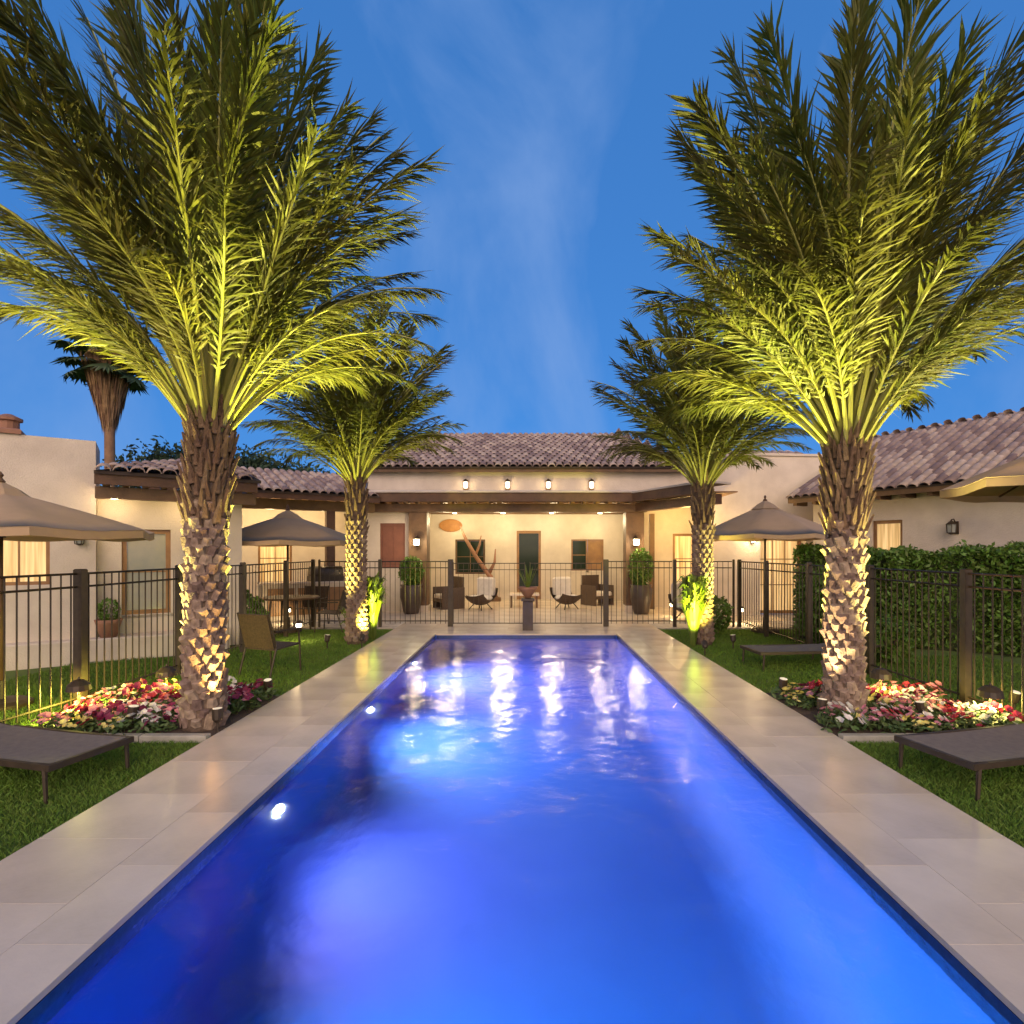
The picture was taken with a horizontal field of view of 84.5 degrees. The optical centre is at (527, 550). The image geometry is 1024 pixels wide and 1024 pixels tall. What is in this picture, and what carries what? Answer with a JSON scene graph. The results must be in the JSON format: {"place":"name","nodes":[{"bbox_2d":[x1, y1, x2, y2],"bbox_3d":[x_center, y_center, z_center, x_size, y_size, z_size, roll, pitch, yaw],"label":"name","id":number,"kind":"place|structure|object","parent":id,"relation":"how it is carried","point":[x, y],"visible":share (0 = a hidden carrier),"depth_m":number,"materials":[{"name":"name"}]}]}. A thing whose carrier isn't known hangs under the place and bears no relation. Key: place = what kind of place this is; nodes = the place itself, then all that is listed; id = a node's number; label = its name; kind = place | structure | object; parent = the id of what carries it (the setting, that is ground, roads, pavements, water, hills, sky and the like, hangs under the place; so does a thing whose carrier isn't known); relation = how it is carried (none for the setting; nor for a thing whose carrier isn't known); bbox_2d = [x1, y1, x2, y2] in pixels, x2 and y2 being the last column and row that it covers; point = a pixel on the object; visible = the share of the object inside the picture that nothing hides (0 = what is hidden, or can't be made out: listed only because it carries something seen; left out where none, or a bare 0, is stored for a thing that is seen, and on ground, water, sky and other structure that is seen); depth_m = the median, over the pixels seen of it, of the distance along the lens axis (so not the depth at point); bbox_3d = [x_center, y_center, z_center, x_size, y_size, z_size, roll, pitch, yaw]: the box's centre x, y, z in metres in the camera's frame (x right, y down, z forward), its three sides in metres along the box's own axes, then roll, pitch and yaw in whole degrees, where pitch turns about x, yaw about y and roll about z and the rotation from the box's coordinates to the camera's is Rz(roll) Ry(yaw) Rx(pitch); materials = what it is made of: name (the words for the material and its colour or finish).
{"place":"outdoors","nodes":[
{"label":"outdoors","id":0,"kind":"place"},
{"bbox_2d":[0,631,1023,1023],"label":"pool deck","id":1,"kind":"structure","parent":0,"point":[78,889],"depth_m":3.48,"materials":[{"name":"stone"}]},
{"bbox_2d":[15,635,1023,1023],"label":"pool basin","id":2,"kind":"object","parent":1,"relation":"in","point":[93,957],"visible":0.05,"depth_m":3.02,"materials":[{"name":"tile"}]},
{"bbox_2d":[31,638,1009,1023],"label":"pool water","id":3,"kind":"structure","parent":2,"relation":"in","point":[525,830],"depth_m":2.96,"materials":[{"name":"blue liquid"}]},
{"bbox_2d":[0,581,1023,859],"bbox_3d":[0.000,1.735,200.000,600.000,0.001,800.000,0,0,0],"label":"lawn ground","id":4,"kind":"structure","parent":0,"point":[916,651],"depth_m":7.18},
{"bbox_2d":[0,722,133,804],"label":"sun lounger","id":5,"kind":"object","parent":4,"relation":"on","point":[44,751],"visible":0.96,"depth_m":4.26,"materials":[{"name":"metal"}]},
{"bbox_2d":[0,471,153,712],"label":"patio umbrella","id":6,"kind":"object","parent":4,"relation":"on","point":[24,517],"visible":0.98,"depth_m":6.02,"materials":[{"name":"fabric"}]},
{"bbox_2d":[46,309,165,486],"bbox_3d":[-20.843,-5.229,28.100,4.881,13.964,4.920,0,0,0],"label":"fan palm","id":7,"kind":"object","parent":4,"relation":"on","point":[109,385],"visible":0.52,"depth_m":27.48,"materials":[{"name":"green plant"}]},
{"bbox_2d":[0,414,260,670],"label":"house wing","id":8,"kind":"structure","parent":4,"relation":"on","point":[69,473],"depth_m":8.79,"materials":[{"name":"paint"}]},
{"bbox_2d":[3,540,49,585],"bbox_3d":[-7.582,0.130,8.396,0.820,0.900,0.090,0,0,-34],"label":"window","id":9,"kind":"structure","parent":8,"relation":"in","point":[19,557],"depth_m":8.46,"materials":[{"name":"fabric"}]},
{"bbox_2d":[94,597,122,637],"bbox_3d":[-6.631,1.052,8.921,0.380,0.636,0.380,0,0,0],"label":"planter","id":10,"kind":"object","parent":8,"relation":"on","point":[107,623],"visible":0.68,"depth_m":8.83,"materials":[{"name":"ceramic"}]},
{"bbox_2d":[121,529,172,618],"bbox_3d":[-6.375,0.385,9.430,0.780,1.470,0.090,0,0,-34],"label":"window","id":11,"kind":"structure","parent":8,"relation":"in","point":[156,553],"depth_m":9.45,"materials":[{"name":"beige glass"}]},
{"bbox_2d":[0,559,314,722],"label":"metal fence","id":12,"kind":"object","parent":4,"relation":"on","point":[81,586],"visible":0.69,"depth_m":6.50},
{"bbox_2d":[104,733,210,742],"bbox_3d":[-3.805,1.710,5.112,1.821,0.080,0.085,0,0,0],"label":"bed edging","id":13,"kind":"object","parent":4,"relation":"on","point":[176,737],"visible":0.38,"depth_m":5.07,"materials":[{"name":"concrete"}]},
{"bbox_2d":[46,695,280,735],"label":"flower bed soil","id":14,"kind":"structure","parent":4,"relation":"on","point":[234,718],"depth_m":5.53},
{"bbox_2d":[25,711,74,727],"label":"petunia","id":15,"kind":"object","parent":14,"relation":"on","point":[41,720],"visible":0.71,"depth_m":5.27,"materials":[{"name":"pink plant"}]},
{"bbox_2d":[45,705,95,729],"bbox_3d":[-4.316,1.598,5.403,0.423,0.242,0.417,0,0,-17],"label":"petunia","id":16,"kind":"object","parent":14,"relation":"on","point":[84,709],"visible":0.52,"depth_m":5.38,"materials":[{"name":"red plant"}]},
{"bbox_2d":[54,712,93,730],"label":"petunia","id":17,"kind":"object","parent":14,"relation":"on","point":[69,726],"visible":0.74,"depth_m":5.23,"materials":[{"name":"yellow plant"}]},
{"bbox_2d":[65,677,91,705],"bbox_3d":[-4.580,1.515,5.750,0.220,0.450,0.214,0,0,0],"label":"path light","id":18,"kind":"object","parent":14,"relation":"on","point":[78,685],"visible":0.95,"depth_m":5.70,"materials":[{"name":"metal"}]},
{"bbox_2d":[73,715,111,731],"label":"petunia","id":19,"kind":"object","parent":14,"relation":"on","point":[82,727],"visible":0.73,"depth_m":5.25,"materials":[{"name":"green plant"}]},
{"bbox_2d":[80,703,122,731],"bbox_3d":[-4.154,1.596,5.505,0.444,0.239,0.440,0,0,38],"label":"petunia","id":20,"kind":"object","parent":14,"relation":"on","point":[92,707],"visible":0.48,"depth_m":5.41,"materials":[{"name":"pink plant"}]},
{"bbox_2d":[96,700,147,728],"bbox_3d":[-3.913,1.589,5.463,0.453,0.257,0.438,0,0,39],"label":"petunia","id":21,"kind":"object","parent":14,"relation":"on","point":[109,715],"visible":0.5,"depth_m":5.38,"materials":[{"name":"red plant"}]},
{"bbox_2d":[103,710,164,734],"bbox_3d":[-3.684,1.612,5.299,0.461,0.195,0.430,0,0,10],"label":"petunia","id":22,"kind":"object","parent":14,"relation":"on","point":[120,724],"visible":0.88,"depth_m":5.23,"materials":[{"name":"plant"}]},
{"bbox_2d":[116,678,158,702],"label":"petunia","id":23,"kind":"object","parent":14,"relation":"on","point":[134,687],"visible":0.45,"depth_m":6.07,"materials":[{"name":"pink plant"}]},
{"bbox_2d":[131,704,171,727],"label":"petunia","id":24,"kind":"object","parent":14,"relation":"on","point":[144,711],"visible":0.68,"depth_m":5.38,"materials":[{"name":"white plant"}]},
{"bbox_2d":[138,714,177,732],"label":"petunia","id":25,"kind":"object","parent":14,"relation":"on","point":[171,724],"visible":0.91,"depth_m":5.30,"materials":[{"name":"green plant"}]},
{"bbox_2d":[155,664,177,684],"bbox_3d":[-4.100,1.515,6.400,0.220,0.450,0.214,0,0,0],"label":"path light","id":26,"kind":"object","parent":14,"relation":"on","point":[166,672],"visible":0.94,"depth_m":6.34,"materials":[{"name":"metal"}]},
{"bbox_2d":[227,690,261,715],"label":"petunia","id":27,"kind":"object","parent":14,"relation":"on","point":[236,696],"visible":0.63,"depth_m":5.93,"materials":[{"name":"purple plant"}]},
{"bbox_2d":[231,678,274,704],"bbox_3d":[-3.070,1.586,6.323,0.440,0.263,0.426,0,0,-36],"label":"petunia","id":28,"kind":"object","parent":14,"relation":"on","point":[246,689],"visible":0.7,"depth_m":6.31,"materials":[{"name":"purple plant"}]},
{"bbox_2d":[100,435,253,487],"bbox_3d":[-20.032,-2.511,35.103,11.658,8.538,8.908,0,0,0],"label":"background tree","id":29,"kind":"object","parent":4,"relation":"on","point":[156,454],"visible":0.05,"depth_m":32.94,"materials":[{"name":"green plant"}]},
{"bbox_2d":[0,0,450,731],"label":"date palm","id":30,"kind":"object","parent":4,"relation":"on","point":[204,272],"visible":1,"depth_m":4.69,"materials":[{"name":"green plant"}]},
{"bbox_2d":[247,589,268,614],"bbox_3d":[-5.307,1.241,10.604,0.830,1.025,0.767,0,0,-29],"label":"shrub","id":31,"kind":"object","parent":4,"relation":"on","point":[254,605],"visible":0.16,"depth_m":10.55,"materials":[{"name":"green plant"}]},
{"bbox_2d":[237,612,301,677],"bbox_3d":[-3.627,1.295,7.931,0.567,0.888,0.629,0,0,20],"label":"patio chair","id":32,"kind":"object","parent":4,"relation":"on","point":[256,631],"visible":0.96,"depth_m":7.71,"materials":[{"name":"metal"}]},
{"bbox_2d":[233,444,337,474],"bbox_3d":[-16.743,-2.620,36.248,9.304,8.755,7.768,0,0,0],"label":"background tree","id":33,"kind":"object","parent":4,"relation":"on","point":[262,462],"visible":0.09,"depth_m":34.83,"materials":[{"name":"green plant"}]},
{"bbox_2d":[260,595,319,630],"bbox_3d":[-4.980,1.336,11.800,1.200,0.732,1.200,0,0,0],"label":"dining table","id":34,"kind":"object","parent":4,"relation":"on","point":[303,597],"visible":0.59,"depth_m":11.63,"materials":[{"name":"metal"}]},
{"bbox_2d":[242,505,346,632],"bbox_3d":[-5.020,0.370,11.800,2.772,2.660,2.772,0,0,5],"label":"patio umbrella","id":35,"kind":"object","parent":4,"relation":"on","point":[287,527],"visible":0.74,"depth_m":11.03,"materials":[{"name":"fabric"}]},
{"bbox_2d":[314,590,346,631],"bbox_3d":[-4.109,1.260,11.950,0.629,0.888,0.567,0,0,0],"label":"patio chair","id":36,"kind":"object","parent":4,"relation":"on","point":[342,602],"visible":0.69,"depth_m":11.71,"materials":[{"name":"metal"}]},
{"bbox_2d":[240,272,468,644],"bbox_3d":[-3.205,-1.459,10.477,4.301,6.479,3.988,0,0,0],"label":"date palm","id":37,"kind":"object","parent":4,"relation":"on","point":[357,447],"visible":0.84,"depth_m":10.12,"materials":[{"name":"green plant"}]},
{"bbox_2d":[366,571,386,639],"bbox_3d":[-2.962,1.053,10.851,0.613,1.353,0.684,0,0,0],"label":"strap leaf plant","id":38,"kind":"object","parent":4,"relation":"on","point":[375,593],"visible":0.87,"depth_m":10.74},
{"bbox_2d":[0,628,1023,725],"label":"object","id":39,"kind":"object","parent":4,"relation":"on","point":[334,649],"visible":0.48,"depth_m":8.27,"materials":[{"name":"plant"}]},
{"bbox_2d":[0,739,1023,860],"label":"lawn grass","id":40,"kind":"structure","parent":4,"relation":"on","point":[145,763],"depth_m":4.12,"materials":[{"name":"plant"}]},
{"bbox_2d":[894,723,1023,803],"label":"sun lounger","id":41,"kind":"object","parent":40,"relation":"on","point":[978,750],"visible":0.94,"depth_m":4.28,"materials":[{"name":"metal"}]},
{"bbox_2d":[677,572,713,647],"bbox_3d":[2.957,1.042,10.048,0.718,1.376,0.717,0,0,0],"label":"strap leaf plant","id":42,"kind":"object","parent":4,"relation":"on","point":[693,592],"visible":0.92,"depth_m":9.93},
{"bbox_2d":[589,290,814,645],"bbox_3d":[3.174,-1.538,10.364,4.292,6.637,4.069,0,0,36],"label":"date palm","id":43,"kind":"object","parent":4,"relation":"on","point":[700,460],"visible":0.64,"depth_m":10.03,"materials":[{"name":"green plant"}]},
{"bbox_2d":[713,594,733,633],"bbox_3d":[3.954,1.310,11.696,0.657,0.852,0.693,0,0,0],"label":"shrub","id":44,"kind":"object","parent":4,"relation":"on","point":[720,622],"visible":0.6,"depth_m":11.54,"materials":[{"name":"green plant"}]},
{"bbox_2d":[713,495,825,632],"bbox_3d":[4.980,0.270,11.800,2.624,2.860,2.624,0,0,8],"label":"patio umbrella","id":45,"kind":"object","parent":4,"relation":"on","point":[764,520],"visible":0.84,"depth_m":11.08,"materials":[{"name":"fabric"}]},
{"bbox_2d":[740,643,884,670],"bbox_3d":[4.303,1.558,8.502,1.979,0.356,0.636,0,0,-6],"label":"sun lounger","id":46,"kind":"object","parent":4,"relation":"on","point":[784,649],"visible":0.69,"depth_m":8.44,"materials":[{"name":"metal"}]},
{"bbox_2d":[622,0,1023,716],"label":"date palm","id":47,"kind":"object","parent":4,"relation":"on","point":[836,312],"visible":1,"depth_m":4.97,"materials":[{"name":"green plant"}]},
{"bbox_2d":[794,567,864,643],"bbox_3d":[5.341,1.013,10.011,1.161,1.462,1.268,0,0,0],"label":"shrub","id":48,"kind":"object","parent":4,"relation":"on","point":[817,607],"visible":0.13,"depth_m":9.94,"materials":[{"name":"green plant"}]},
{"bbox_2d":[766,693,986,735],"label":"flower bed soil","id":49,"kind":"structure","parent":4,"relation":"on","point":[810,713],"depth_m":5.50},
{"bbox_2d":[770,682,806,700],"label":"petunia","id":50,"kind":"object","parent":49,"relation":"on","point":[788,687],"visible":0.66,"depth_m":6.46,"materials":[{"name":"green plant"}]},
{"bbox_2d":[783,690,815,709],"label":"petunia","id":51,"kind":"object","parent":49,"relation":"on","point":[803,699],"visible":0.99,"depth_m":6.11,"materials":[{"name":"green plant"}]},
{"bbox_2d":[814,702,849,728],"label":"petunia","id":52,"kind":"object","parent":49,"relation":"on","point":[819,716],"visible":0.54,"depth_m":5.49,"materials":[{"name":"green plant"}]},
{"bbox_2d":[817,701,868,733],"bbox_3d":[2.996,1.571,5.336,0.442,0.285,0.413,0,0,-44],"label":"petunia","id":53,"kind":"object","parent":49,"relation":"on","point":[846,716],"visible":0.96,"depth_m":5.28,"materials":[{"name":"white plant"}]},
{"bbox_2d":[855,704,893,730],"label":"petunia","id":54,"kind":"object","parent":49,"relation":"on","point":[864,711],"visible":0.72,"depth_m":5.37,"materials":[{"name":"pink plant"}]},
{"bbox_2d":[869,666,891,692],"bbox_3d":[3.950,1.515,6.300,0.220,0.450,0.214,0,0,0],"label":"path light","id":55,"kind":"object","parent":49,"relation":"on","point":[880,673],"visible":0.94,"depth_m":6.24,"materials":[{"name":"metal"}]},
{"bbox_2d":[867,708,910,733],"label":"petunia","id":56,"kind":"object","parent":49,"relation":"on","point":[895,722],"visible":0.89,"depth_m":5.25,"materials":[{"name":"green plant"}]},
{"bbox_2d":[871,692,917,721],"bbox_3d":[3.703,1.576,5.641,0.454,0.285,0.459,0,0,-24],"label":"petunia","id":57,"kind":"object","parent":49,"relation":"on","point":[900,701],"visible":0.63,"depth_m":5.65,"materials":[{"name":"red plant"}]},
{"bbox_2d":[901,714,941,732],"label":"petunia","id":58,"kind":"object","parent":49,"relation":"on","point":[918,724],"visible":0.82,"depth_m":5.22,"materials":[{"name":"yellow plant"}]},
{"bbox_2d":[912,701,949,725],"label":"petunia","id":59,"kind":"object","parent":49,"relation":"on","point":[925,713],"visible":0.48,"depth_m":5.46,"materials":[{"name":"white plant"}]},
{"bbox_2d":[910,680,951,698],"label":"petunia","id":60,"kind":"object","parent":49,"relation":"on","point":[930,684],"visible":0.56,"depth_m":6.24,"materials":[{"name":"pink plant"}]},
{"bbox_2d":[935,711,984,729],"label":"petunia","id":61,"kind":"object","parent":49,"relation":"on","point":[953,717],"visible":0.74,"depth_m":5.30,"materials":[{"name":"red plant"}]},
{"bbox_2d":[952,702,1005,724],"bbox_3d":[4.401,1.602,5.513,0.394,0.217,0.422,0,0,15],"label":"petunia","id":62,"kind":"object","parent":49,"relation":"on","point":[974,707],"visible":0.52,"depth_m":5.49,"materials":[{"name":"white plant"}]},
{"bbox_2d":[976,682,1004,724],"bbox_3d":[4.520,1.515,5.500,0.220,0.450,0.214,0,0,0],"label":"path light","id":63,"kind":"object","parent":49,"relation":"on","point":[990,691],"visible":0.94,"depth_m":5.44,"materials":[{"name":"metal"}]},
{"bbox_2d":[972,709,1021,726],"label":"petunia","id":64,"kind":"object","parent":49,"relation":"on","point":[991,712],"visible":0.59,"depth_m":5.29,"materials":[{"name":"yellow plant"}]},
{"bbox_2d":[978,701,1023,724],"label":"petunia","id":65,"kind":"object","parent":49,"relation":"on","point":[1014,715],"visible":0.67,"depth_m":5.36,"materials":[{"name":"white plant"}]},
{"bbox_2d":[838,733,914,742],"bbox_3d":[3.751,1.710,5.112,1.811,0.080,0.085,0,0,0],"label":"bed edging","id":66,"kind":"object","parent":4,"relation":"on","point":[867,737],"visible":0.26,"depth_m":5.07,"materials":[{"name":"concrete"}]},
{"bbox_2d":[737,559,1023,716],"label":"metal fence","id":67,"kind":"object","parent":4,"relation":"on","point":[965,587],"visible":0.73,"depth_m":7.00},
{"bbox_2d":[864,612,916,663],"bbox_3d":[5.465,1.349,8.592,0.872,0.813,0.929,0,0,0],"label":"shrub","id":68,"kind":"object","parent":4,"relation":"on","point":[912,640],"visible":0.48,"depth_m":8.38,"materials":[{"name":"green plant"}]},
{"bbox_2d":[786,407,1023,555],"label":"house","id":69,"kind":"structure","parent":4,"relation":"on","point":[919,468],"depth_m":11.86,"materials":[{"name":"paint"}]},
{"bbox_2d":[873,520,901,550],"bbox_3d":[7.926,-0.050,12.366,0.090,1.220,0.740,0,0,-28],"label":"window","id":70,"kind":"structure","parent":69,"relation":"in","point":[886,535],"depth_m":12.40,"materials":[{"name":"fabric"}]},
{"bbox_2d":[791,539,1023,656],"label":"hedge","id":71,"kind":"object","parent":4,"relation":"on","point":[989,559],"visible":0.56,"depth_m":9.71,"materials":[{"name":"green plant"}]},
{"bbox_2d":[940,457,1023,502],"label":"patio umbrella","id":72,"kind":"object","parent":4,"relation":"on","point":[1003,483],"visible":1,"depth_m":6.09,"materials":[{"name":"fabric"}]},
{"bbox_2d":[0,0,1023,487],"label":"sky","id":73,"kind":"structure","parent":0,"point":[549,118],"materials":[{"name":"blue"}]},
{"bbox_2d":[271,599,795,630],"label":"patio ground","id":74,"kind":"structure","parent":0,"point":[498,612],"depth_m":13.86,"materials":[{"name":"stone"}]},
{"bbox_2d":[149,462,379,607],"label":"porch wing","id":75,"kind":"structure","parent":74,"relation":"on","point":[316,498],"depth_m":15.83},
{"bbox_2d":[256,546,291,585],"bbox_3d":[-7.265,0.255,16.220,1.000,1.510,0.090,0,0,-32],"label":"window","id":76,"kind":"structure","parent":75,"relation":"in","point":[278,554],"depth_m":16.21,"materials":[{"name":"paint"}]},
{"bbox_2d":[294,586,328,626],"bbox_3d":[-4.880,1.260,12.771,0.567,0.888,0.629,0,0,0],"label":"patio chair","id":77,"kind":"object","parent":74,"relation":"on","point":[308,590],"visible":0.65,"depth_m":12.99,"materials":[{"name":"metal"}]},
{"bbox_2d":[257,566,367,621],"bbox_3d":[-5.257,1.052,14.373,2.900,1.296,0.750,0,0,-32],"label":"outdoor kitchen","id":78,"kind":"object","parent":74,"relation":"on","point":[308,582],"visible":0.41,"depth_m":14.01,"materials":[{"name":"paint"}]},
{"bbox_2d":[268,588,294,616],"bbox_3d":[-5.927,1.250,13.558,0.600,0.660,0.018,0,0,-32],"label":"cabinet door","id":79,"kind":"structure","parent":78,"relation":"in","point":[290,589],"depth_m":13.53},
{"bbox_2d":[327,586,346,609],"bbox_3d":[-4.774,1.250,14.278,0.600,0.660,0.018,0,0,-32],"label":"cabinet door","id":80,"kind":"structure","parent":78,"relation":"in","point":[331,588],"depth_m":14.22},
{"bbox_2d":[318,559,452,626],"bbox_3d":[-3.172,0.970,12.620,3.015,1.540,0.110,0,0,0],"label":"metal fence","id":81,"kind":"object","parent":74,"relation":"on","point":[450,591],"visible":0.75,"depth_m":12.62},
{"bbox_2d":[453,562,525,623],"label":"pool gate","id":82,"kind":"structure","parent":81,"relation":"attached to","point":[468,569],"depth_m":12.62,"materials":[{"name":"metal"}]},
{"bbox_2d":[398,555,424,613],"bbox_3d":[-3.112,0.907,15.154,0.727,1.586,0.742,0,0,0],"label":"planter","id":83,"kind":"object","parent":74,"relation":"on","point":[407,558],"visible":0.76,"depth_m":14.95,"materials":[{"name":"green plant"}]},
{"bbox_2d":[433,576,464,609],"bbox_3d":[-2.324,1.240,16.615,0.700,0.920,0.760,0,0,-30],"label":"armchair","id":84,"kind":"object","parent":74,"relation":"on","point":[455,594],"visible":0.77,"depth_m":16.41,"materials":[{"name":"wicker"}]},
{"bbox_2d":[460,526,500,601],"bbox_3d":[-1.576,0.445,18.900,1.392,2.510,0.440,0,0,0],"label":"driftwood sculpture","id":85,"kind":"object","parent":74,"relation":"on","point":[483,566],"visible":0.81,"depth_m":18.84,"materials":[{"name":"wood"}]},
{"bbox_2d":[464,577,497,610],"bbox_3d":[-1.333,1.245,16.225,0.743,0.930,0.981,0,0,35],"label":"lounge chair","id":86,"kind":"object","parent":74,"relation":"on","point":[487,590],"visible":0.98,"depth_m":16.24,"materials":[{"name":"fabric"}]},
{"bbox_2d":[517,562,537,630],"bbox_3d":[0.010,0.973,12.044,0.423,1.455,0.486,0,0,-19],"label":"pedestal urn","id":87,"kind":"object","parent":74,"relation":"on","point":[527,590],"visible":1,"depth_m":11.94,"materials":[{"name":"stone"}]},
{"bbox_2d":[365,428,737,611],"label":"house","id":88,"kind":"structure","parent":74,"relation":"on","point":[629,499],"depth_m":16.12,"materials":[{"name":"paint"}]},
{"bbox_2d":[380,523,404,569],"bbox_3d":[-3.770,-0.110,15.785,0.800,1.300,0.090,0,0,0],"label":"shuttered window","id":89,"kind":"structure","parent":88,"relation":"in","point":[392,535],"depth_m":15.80,"materials":[{"name":"paint"}]},
{"bbox_2d":[439,519,461,531],"bbox_3d":[-2.650,-0.860,19.445,0.800,0.440,0.070,0,0,0],"label":"wall art","id":90,"kind":"object","parent":88,"relation":"attached to","point":[450,525],"depth_m":19.45},
{"bbox_2d":[454,539,485,575],"bbox_3d":[-1.980,0.250,19.535,1.140,1.260,0.090,0,0,0],"label":"window","id":91,"kind":"structure","parent":88,"relation":"in","point":[463,554],"depth_m":19.55,"materials":[{"name":"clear glass"}]},
{"bbox_2d":[517,531,540,598],"bbox_3d":[0.050,0.510,19.564,0.840,2.380,0.151,0,0,0],"label":"glazed door","id":92,"kind":"structure","parent":88,"relation":"in","point":[528,542],"depth_m":19.59,"materials":[{"name":"grey glass"}]},
{"bbox_2d":[570,539,588,571],"bbox_3d":[1.800,0.190,19.535,0.660,1.140,0.090,0,0,0],"label":"window","id":93,"kind":"structure","parent":88,"relation":"in","point":[578,546],"depth_m":19.55,"materials":[{"name":"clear glass"}]},
{"bbox_2d":[587,539,602,571],"bbox_3d":[2.365,0.190,19.535,0.650,1.140,0.090,0,0,0],"label":"shutter","id":94,"kind":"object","parent":88,"relation":"in","point":[594,546],"depth_m":19.55,"materials":[{"name":"paint"}]},
{"bbox_2d":[673,534,692,581],"bbox_3d":[4.675,0.590,16.905,0.650,2.180,0.050,0,0,0],"label":"glazed door","id":95,"kind":"structure","parent":88,"relation":"in","point":[682,543],"depth_m":16.90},
{"bbox_2d":[531,562,601,623],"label":"pool gate","id":96,"kind":"structure","parent":74,"relation":"on","point":[560,569],"depth_m":12.61,"materials":[{"name":"metal"}]},
{"bbox_2d":[551,577,581,609],"bbox_3d":[1.135,1.245,16.426,0.743,0.930,0.981,0,0,-30],"label":"lounge chair","id":97,"kind":"object","parent":74,"relation":"on","point":[568,597],"visible":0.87,"depth_m":16.46,"materials":[{"name":"fabric"}]},
{"bbox_2d":[581,575,613,605],"bbox_3d":[2.183,1.240,17.625,0.760,0.920,0.700,0,0,-35],"label":"armchair","id":98,"kind":"object","parent":74,"relation":"on","point":[588,590],"visible":0.77,"depth_m":17.55,"materials":[{"name":"wicker"}]},
{"bbox_2d":[628,548,654,614],"bbox_3d":[3.056,0.802,15.098,0.748,1.796,0.786,0,0,0],"label":"planter","id":99,"kind":"object","parent":74,"relation":"on","point":[644,593],"visible":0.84,"depth_m":14.91,"materials":[{"name":"green plant"}]},
{"bbox_2d":[603,559,734,626],"bbox_3d":[3.172,0.970,12.620,2.935,1.540,0.110,0,0,0],"label":"metal fence","id":100,"kind":"object","parent":74,"relation":"on","point":[606,567],"visible":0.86,"depth_m":12.61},
{"bbox_2d":[711,450,822,614],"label":"gable block","id":101,"kind":"structure","parent":74,"relation":"on","point":[788,475],"depth_m":14.80,"materials":[{"name":"paint"}]},
{"bbox_2d":[760,540,800,612],"bbox_3d":[6.720,0.575,15.075,1.160,2.210,0.050,0,0,0],"label":"glazed door","id":102,"kind":"structure","parent":101,"relation":"in","point":[776,551],"depth_m":15.07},
{"bbox_2d":[668,581,683,617],"bbox_3d":[3.981,1.245,13.923,0.743,0.930,0.981,0,0,-40],"label":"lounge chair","id":103,"kind":"object","parent":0,"point":[679,608],"visible":0.13,"depth_m":13.93,"materials":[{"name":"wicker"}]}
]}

